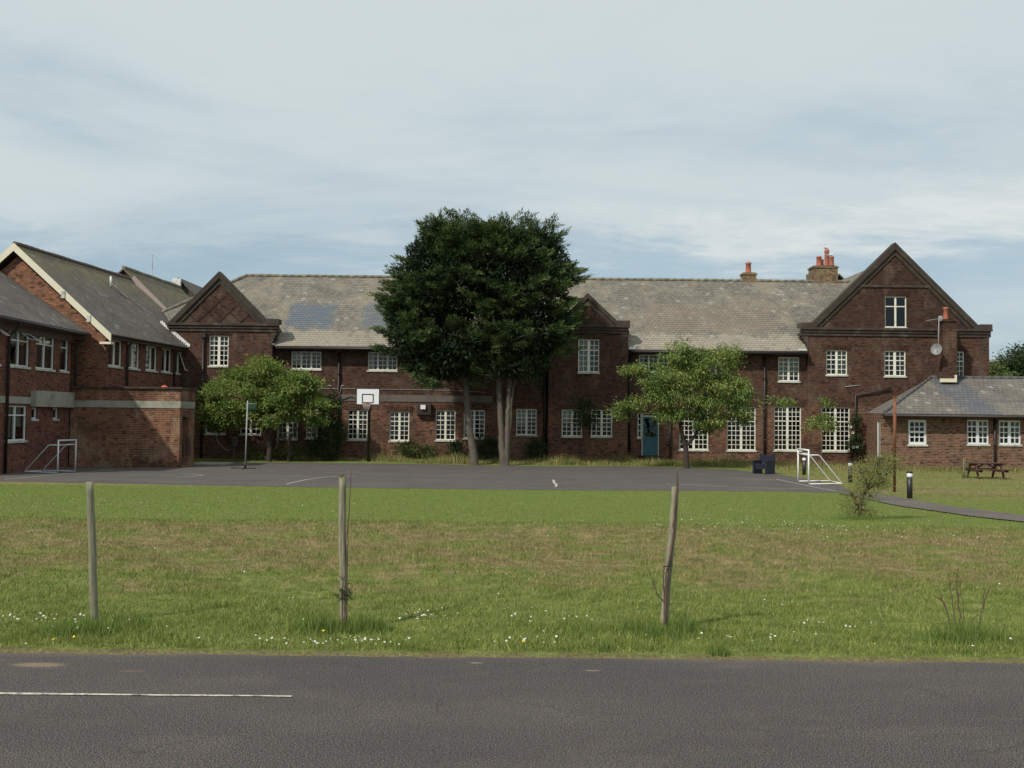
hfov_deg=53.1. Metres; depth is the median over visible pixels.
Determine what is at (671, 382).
young cherry tree
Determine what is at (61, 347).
window
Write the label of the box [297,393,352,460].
evergreen shrub
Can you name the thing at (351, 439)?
window
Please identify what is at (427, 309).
cypress tree
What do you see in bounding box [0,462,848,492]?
playground
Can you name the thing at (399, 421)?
window
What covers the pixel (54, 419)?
window
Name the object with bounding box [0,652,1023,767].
road
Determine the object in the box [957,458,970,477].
cut sapling
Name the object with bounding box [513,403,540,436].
window
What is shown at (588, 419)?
sapling
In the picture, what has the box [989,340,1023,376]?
distant tree
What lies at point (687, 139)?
sky
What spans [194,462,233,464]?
concrete slab
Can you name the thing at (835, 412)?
window
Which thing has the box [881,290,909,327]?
window
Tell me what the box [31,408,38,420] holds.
window
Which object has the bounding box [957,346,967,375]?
window
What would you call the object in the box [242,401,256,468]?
netball post
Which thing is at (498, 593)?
daisies
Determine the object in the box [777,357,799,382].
window
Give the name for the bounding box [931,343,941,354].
satellite dish
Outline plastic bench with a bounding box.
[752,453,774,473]
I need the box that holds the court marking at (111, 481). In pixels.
[34,480,268,484]
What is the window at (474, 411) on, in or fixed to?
in the school building
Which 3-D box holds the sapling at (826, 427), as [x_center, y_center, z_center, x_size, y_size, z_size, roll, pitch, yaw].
[15.107,2.303,50.221,2.107,3.683,1.654,1,-2,0]
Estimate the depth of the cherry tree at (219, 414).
49.48 m
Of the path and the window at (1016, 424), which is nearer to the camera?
the path
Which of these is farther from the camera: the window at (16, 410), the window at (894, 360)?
the window at (894, 360)
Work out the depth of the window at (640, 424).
53.03 m
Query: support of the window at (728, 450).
in the school building
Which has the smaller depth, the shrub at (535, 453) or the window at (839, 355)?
the shrub at (535, 453)
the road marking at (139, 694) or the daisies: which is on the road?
the road marking at (139, 694)
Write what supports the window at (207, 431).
in the school building
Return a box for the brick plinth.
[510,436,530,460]
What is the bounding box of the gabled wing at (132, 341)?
[0,241,187,464]
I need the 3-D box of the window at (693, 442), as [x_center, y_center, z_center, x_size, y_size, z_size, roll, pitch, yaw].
[9.410,2.184,52.992,1.887,2.589,0.175,1,-2,0]
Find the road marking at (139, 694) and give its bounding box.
[0,692,291,696]
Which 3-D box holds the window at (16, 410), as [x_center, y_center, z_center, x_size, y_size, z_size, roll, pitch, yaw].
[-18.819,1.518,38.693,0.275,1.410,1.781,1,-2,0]
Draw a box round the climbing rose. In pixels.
[845,411,863,464]
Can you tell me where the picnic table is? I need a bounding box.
[960,462,1012,478]
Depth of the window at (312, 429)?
53.02 m
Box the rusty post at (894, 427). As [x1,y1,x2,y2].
[893,396,896,491]
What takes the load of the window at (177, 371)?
in the gabled wing at (132, 341)
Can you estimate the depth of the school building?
52.98 m
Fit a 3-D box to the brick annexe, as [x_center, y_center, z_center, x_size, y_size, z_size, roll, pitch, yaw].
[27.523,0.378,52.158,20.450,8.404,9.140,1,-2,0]
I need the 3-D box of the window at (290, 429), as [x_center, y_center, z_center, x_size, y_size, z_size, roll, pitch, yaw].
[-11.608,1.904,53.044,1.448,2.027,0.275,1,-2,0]
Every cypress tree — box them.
[365,206,516,464]
[433,208,592,465]
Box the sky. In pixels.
[0,0,1023,358]
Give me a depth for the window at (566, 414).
52.43 m
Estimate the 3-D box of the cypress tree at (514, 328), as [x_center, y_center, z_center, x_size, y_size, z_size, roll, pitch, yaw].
[0.330,-2.242,48.543,6.682,12.491,6.571,0,-2,26]
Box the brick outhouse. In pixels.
[69,386,196,467]
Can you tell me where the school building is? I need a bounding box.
[160,242,992,464]
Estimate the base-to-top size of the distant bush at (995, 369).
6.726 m
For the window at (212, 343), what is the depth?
52.56 m
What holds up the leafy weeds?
on the ground at (419, 654)
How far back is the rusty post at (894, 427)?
32.71 m
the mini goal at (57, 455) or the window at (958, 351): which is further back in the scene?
the window at (958, 351)
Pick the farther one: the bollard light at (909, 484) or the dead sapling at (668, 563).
the bollard light at (909, 484)
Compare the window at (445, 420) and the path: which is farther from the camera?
the window at (445, 420)
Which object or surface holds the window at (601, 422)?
in the school building
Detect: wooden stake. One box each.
[86,482,98,620]
[337,473,347,625]
[660,487,678,627]
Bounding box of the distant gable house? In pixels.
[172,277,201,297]
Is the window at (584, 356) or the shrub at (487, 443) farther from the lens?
the window at (584, 356)
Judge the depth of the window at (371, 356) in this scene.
53.14 m
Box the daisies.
[2,496,1011,645]
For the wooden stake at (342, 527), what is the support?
on the ground at (419, 654)
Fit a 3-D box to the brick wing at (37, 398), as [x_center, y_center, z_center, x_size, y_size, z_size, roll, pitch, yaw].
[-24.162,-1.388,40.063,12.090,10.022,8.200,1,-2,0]
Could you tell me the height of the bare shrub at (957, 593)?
0.641 m
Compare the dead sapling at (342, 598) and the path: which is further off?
the path
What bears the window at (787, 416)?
in the school building
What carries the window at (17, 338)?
in the brick wing at (37, 398)
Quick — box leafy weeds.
[389,438,444,459]
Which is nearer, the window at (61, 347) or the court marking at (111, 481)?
the court marking at (111, 481)
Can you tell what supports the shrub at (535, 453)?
on the ground at (419, 654)
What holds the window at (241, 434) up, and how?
in the school building
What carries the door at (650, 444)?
in the school building
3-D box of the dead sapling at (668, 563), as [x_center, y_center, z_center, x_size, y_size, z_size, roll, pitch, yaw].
[1.244,1.388,8.472,0.266,1.346,0.036,1,-2,0]
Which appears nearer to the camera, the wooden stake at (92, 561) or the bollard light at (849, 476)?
the wooden stake at (92, 561)
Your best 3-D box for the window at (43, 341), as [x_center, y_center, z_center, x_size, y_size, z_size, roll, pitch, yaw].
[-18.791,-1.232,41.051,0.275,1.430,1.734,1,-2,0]
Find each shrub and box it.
[235,442,309,460]
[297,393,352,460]
[440,440,469,459]
[475,434,498,458]
[518,436,548,458]
[830,448,915,518]
[933,563,990,629]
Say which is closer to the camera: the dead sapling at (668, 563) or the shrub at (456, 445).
the dead sapling at (668, 563)
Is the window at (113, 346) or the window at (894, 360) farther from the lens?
the window at (894, 360)
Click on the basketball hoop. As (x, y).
(366, 397)
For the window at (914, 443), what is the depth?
48.22 m
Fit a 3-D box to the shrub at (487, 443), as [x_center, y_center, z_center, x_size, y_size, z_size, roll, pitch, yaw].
[-1.237,3.250,51.533,2.093,1.547,1.581,1,-2,0]
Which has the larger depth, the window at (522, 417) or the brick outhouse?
the window at (522, 417)
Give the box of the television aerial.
[927,316,941,343]
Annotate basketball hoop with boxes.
[356,388,379,461]
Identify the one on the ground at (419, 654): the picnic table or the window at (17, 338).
the picnic table
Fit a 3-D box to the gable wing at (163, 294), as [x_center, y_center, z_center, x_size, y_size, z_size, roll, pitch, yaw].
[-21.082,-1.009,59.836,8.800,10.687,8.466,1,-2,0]
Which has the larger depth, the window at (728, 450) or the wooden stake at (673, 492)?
the window at (728, 450)
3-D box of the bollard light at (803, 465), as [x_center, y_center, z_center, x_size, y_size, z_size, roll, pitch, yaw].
[12.227,3.440,42.854,0.172,0.825,0.168,1,-2,0]
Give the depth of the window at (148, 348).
49.02 m
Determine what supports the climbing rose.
on the ground at (419, 654)
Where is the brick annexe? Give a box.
[866,307,1023,468]
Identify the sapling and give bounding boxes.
[335,467,355,622]
[565,393,606,459]
[647,470,678,626]
[799,395,839,466]
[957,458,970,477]
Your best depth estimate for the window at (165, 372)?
50.74 m
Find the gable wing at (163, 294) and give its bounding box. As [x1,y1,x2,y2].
[89,266,189,322]
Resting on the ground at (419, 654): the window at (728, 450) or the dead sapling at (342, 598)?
the dead sapling at (342, 598)
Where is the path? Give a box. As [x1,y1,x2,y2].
[836,492,1023,520]
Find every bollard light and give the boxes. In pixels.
[802,456,805,474]
[848,461,852,482]
[906,471,912,498]
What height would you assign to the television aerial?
1.862 m
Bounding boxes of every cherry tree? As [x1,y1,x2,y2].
[194,352,342,461]
[604,334,798,468]
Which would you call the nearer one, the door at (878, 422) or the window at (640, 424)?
the door at (878, 422)
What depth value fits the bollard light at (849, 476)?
37.64 m
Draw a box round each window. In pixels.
[4,405,27,442]
[9,331,30,369]
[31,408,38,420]
[35,335,55,371]
[52,408,59,420]
[59,340,69,373]
[108,339,122,368]
[128,342,140,370]
[145,345,157,372]
[161,348,172,373]
[176,350,180,374]
[204,421,225,434]
[206,331,231,367]
[239,400,261,435]
[276,402,299,440]
[291,351,321,370]
[305,408,327,439]
[344,404,367,440]
[367,352,397,371]
[386,406,412,441]
[432,404,458,441]
[460,404,488,439]
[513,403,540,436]
[558,404,582,437]
[575,333,602,373]
[590,404,615,437]
[637,413,642,438]
[639,354,667,372]
[676,401,710,450]
[726,401,759,451]
[771,400,804,451]
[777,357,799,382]
[818,401,853,452]
[823,344,850,376]
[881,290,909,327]
[881,345,909,377]
[907,420,927,445]
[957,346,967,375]
[966,420,989,445]
[998,420,1022,445]
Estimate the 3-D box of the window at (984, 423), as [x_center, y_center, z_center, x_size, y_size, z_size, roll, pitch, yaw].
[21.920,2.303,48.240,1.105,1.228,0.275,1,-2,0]
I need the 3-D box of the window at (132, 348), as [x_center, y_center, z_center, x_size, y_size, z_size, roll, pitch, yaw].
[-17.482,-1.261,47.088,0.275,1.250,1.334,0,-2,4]
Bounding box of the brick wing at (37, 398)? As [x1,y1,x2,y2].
[0,271,91,473]
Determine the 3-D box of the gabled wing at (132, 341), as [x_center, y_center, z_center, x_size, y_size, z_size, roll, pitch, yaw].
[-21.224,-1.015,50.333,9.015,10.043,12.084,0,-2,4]
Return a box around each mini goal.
[24,439,76,472]
[797,448,842,484]
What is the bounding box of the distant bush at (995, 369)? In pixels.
[989,359,1018,375]
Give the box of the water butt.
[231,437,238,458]
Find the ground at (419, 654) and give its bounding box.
[0,458,1023,662]
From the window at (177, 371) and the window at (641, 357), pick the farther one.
the window at (641, 357)
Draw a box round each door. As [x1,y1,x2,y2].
[642,417,657,454]
[878,422,879,459]
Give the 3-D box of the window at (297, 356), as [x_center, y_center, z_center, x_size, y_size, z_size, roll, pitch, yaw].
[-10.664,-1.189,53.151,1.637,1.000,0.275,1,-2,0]
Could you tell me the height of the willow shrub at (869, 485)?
1.513 m
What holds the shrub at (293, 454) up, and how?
on the ground at (419, 654)

